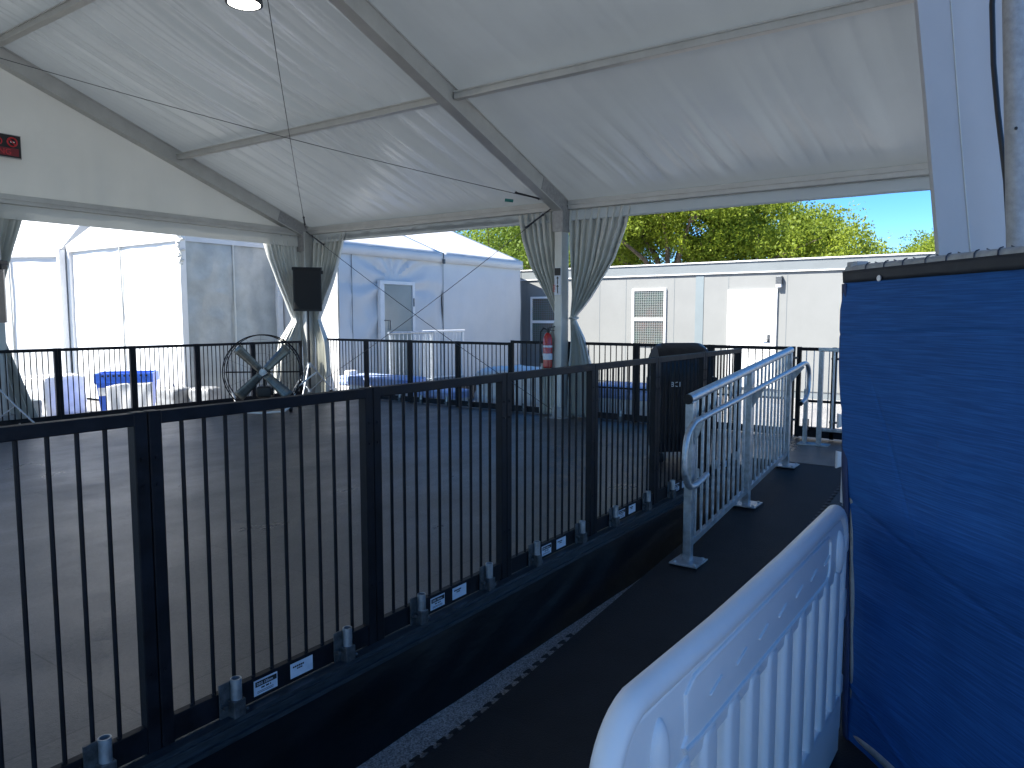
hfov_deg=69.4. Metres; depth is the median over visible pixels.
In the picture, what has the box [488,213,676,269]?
broadleaf tree
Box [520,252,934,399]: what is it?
portable cabin
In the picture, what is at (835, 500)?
ramp matting
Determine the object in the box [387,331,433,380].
metal railing
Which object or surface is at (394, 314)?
door
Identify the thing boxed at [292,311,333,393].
tripod stand
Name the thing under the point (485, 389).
ballast block
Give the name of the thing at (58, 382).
steel fence
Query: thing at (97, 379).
blue bin
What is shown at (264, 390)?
drum fan
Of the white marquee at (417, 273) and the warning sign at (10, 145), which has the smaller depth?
the warning sign at (10, 145)
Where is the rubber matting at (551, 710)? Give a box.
[400,462,878,767]
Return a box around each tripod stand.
[0,389,33,422]
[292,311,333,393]
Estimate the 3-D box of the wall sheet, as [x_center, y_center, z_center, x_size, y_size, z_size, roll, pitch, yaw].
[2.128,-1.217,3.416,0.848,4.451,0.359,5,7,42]
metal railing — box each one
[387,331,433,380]
[422,329,464,378]
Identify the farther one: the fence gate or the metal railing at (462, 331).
the metal railing at (462, 331)
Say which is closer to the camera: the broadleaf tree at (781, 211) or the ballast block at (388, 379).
the ballast block at (388, 379)
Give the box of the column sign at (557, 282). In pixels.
[553,267,560,294]
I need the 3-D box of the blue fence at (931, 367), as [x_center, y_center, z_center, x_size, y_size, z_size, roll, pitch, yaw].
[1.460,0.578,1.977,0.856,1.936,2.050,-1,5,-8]
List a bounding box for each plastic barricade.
[589,505,848,767]
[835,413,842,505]
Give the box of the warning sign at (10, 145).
[0,133,21,159]
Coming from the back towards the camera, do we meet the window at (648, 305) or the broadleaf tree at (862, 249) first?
the broadleaf tree at (862, 249)
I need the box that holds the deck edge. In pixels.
[122,457,753,767]
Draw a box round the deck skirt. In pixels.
[187,466,753,767]
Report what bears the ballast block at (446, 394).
on the ground
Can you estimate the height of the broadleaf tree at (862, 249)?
5.832 m
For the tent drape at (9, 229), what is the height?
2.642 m
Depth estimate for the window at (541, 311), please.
19.40 m
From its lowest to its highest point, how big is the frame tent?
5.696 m
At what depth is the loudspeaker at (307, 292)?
11.86 m
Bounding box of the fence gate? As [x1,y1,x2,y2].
[791,347,841,439]
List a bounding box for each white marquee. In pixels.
[5,220,88,376]
[66,227,283,398]
[283,231,522,389]
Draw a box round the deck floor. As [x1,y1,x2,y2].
[0,399,841,767]
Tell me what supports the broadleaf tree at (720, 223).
on the ground
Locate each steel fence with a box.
[0,340,302,425]
[0,348,741,767]
[327,338,795,435]
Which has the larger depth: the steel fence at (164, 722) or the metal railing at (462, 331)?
the metal railing at (462, 331)
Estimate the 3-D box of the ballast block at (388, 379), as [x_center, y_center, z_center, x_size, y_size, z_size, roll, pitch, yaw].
[-2.281,0.198,13.023,1.634,0.699,0.753,4,6,35]
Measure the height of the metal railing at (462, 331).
1.064 m
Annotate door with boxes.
[383,284,414,374]
[729,292,773,387]
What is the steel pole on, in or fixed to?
on the ground
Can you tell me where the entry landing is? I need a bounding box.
[427,376,474,397]
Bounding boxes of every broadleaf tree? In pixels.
[454,226,528,264]
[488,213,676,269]
[569,200,876,267]
[671,201,858,263]
[836,221,934,254]
[897,228,934,253]
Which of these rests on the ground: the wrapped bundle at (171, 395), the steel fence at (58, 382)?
the wrapped bundle at (171, 395)
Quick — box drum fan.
[222,334,315,413]
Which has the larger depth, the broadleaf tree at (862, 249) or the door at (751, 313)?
the broadleaf tree at (862, 249)
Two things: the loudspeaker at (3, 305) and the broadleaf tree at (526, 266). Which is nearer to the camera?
the loudspeaker at (3, 305)
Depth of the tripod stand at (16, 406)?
8.57 m
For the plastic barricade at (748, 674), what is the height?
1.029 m
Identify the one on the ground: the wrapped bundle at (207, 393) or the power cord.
the wrapped bundle at (207, 393)
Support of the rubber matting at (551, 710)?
on the ground
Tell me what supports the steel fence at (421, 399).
on the deck floor
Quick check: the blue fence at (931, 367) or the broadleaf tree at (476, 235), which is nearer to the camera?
the blue fence at (931, 367)
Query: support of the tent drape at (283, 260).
hanging from the frame tent
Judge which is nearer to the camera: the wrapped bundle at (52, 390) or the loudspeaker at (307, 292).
the loudspeaker at (307, 292)
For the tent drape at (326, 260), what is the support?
hanging from the frame tent
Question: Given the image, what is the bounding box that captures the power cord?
[989,0,1005,225]
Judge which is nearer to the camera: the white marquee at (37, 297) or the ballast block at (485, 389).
the ballast block at (485, 389)
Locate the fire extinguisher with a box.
[539,326,554,367]
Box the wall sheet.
[914,0,1005,255]
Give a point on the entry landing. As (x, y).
(473, 391)
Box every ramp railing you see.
[669,347,810,568]
[797,348,841,446]
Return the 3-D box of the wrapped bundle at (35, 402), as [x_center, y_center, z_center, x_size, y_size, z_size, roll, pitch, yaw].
[-7.864,0.455,11.699,0.523,0.426,0.628,1,5,6]
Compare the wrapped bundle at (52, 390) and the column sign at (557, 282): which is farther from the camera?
the wrapped bundle at (52, 390)
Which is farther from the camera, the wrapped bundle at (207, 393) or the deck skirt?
the wrapped bundle at (207, 393)
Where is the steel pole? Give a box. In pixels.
[1002,0,1023,247]
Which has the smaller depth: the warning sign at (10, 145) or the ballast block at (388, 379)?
the warning sign at (10, 145)
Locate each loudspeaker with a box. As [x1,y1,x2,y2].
[0,260,7,322]
[292,267,322,310]
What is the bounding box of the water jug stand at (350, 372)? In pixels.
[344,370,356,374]
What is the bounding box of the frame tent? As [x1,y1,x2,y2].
[0,0,929,423]
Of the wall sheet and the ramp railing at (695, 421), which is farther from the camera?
the ramp railing at (695, 421)
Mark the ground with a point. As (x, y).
(414, 742)
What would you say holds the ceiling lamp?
hanging from the frame tent
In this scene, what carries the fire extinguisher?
attached to the frame tent
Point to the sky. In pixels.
(900, 214)
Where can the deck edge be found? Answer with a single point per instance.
(199, 745)
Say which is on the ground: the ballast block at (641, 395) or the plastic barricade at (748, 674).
the ballast block at (641, 395)
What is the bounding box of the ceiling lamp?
[225,0,262,10]
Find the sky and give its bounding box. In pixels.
[455,190,933,263]
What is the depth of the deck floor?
4.53 m
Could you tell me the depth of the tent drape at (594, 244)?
9.54 m
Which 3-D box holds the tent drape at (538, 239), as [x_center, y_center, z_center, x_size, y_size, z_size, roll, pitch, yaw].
[0.370,-0.960,9.982,0.734,2.721,0.142,4,6,35]
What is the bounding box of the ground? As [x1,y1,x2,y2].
[86,384,841,767]
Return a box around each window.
[530,297,553,340]
[631,288,666,343]
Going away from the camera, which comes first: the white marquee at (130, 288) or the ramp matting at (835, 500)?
the ramp matting at (835, 500)
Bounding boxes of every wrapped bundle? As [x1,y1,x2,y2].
[22,373,86,416]
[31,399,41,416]
[156,386,189,404]
[189,386,220,401]
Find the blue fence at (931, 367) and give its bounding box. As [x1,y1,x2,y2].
[839,245,1023,767]
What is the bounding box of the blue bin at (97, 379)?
[93,370,158,410]
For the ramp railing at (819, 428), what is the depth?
7.59 m
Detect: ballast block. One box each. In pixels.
[338,373,425,395]
[413,388,472,400]
[475,364,540,406]
[598,381,646,415]
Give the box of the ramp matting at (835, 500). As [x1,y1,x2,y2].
[804,486,842,528]
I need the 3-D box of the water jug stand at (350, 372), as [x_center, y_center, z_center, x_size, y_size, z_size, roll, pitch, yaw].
[-2.888,0.142,13.246,0.250,0.780,0.320,4,6,35]
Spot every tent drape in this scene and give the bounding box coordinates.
[0,217,38,418]
[263,235,302,392]
[313,232,345,392]
[518,212,554,413]
[567,204,630,416]

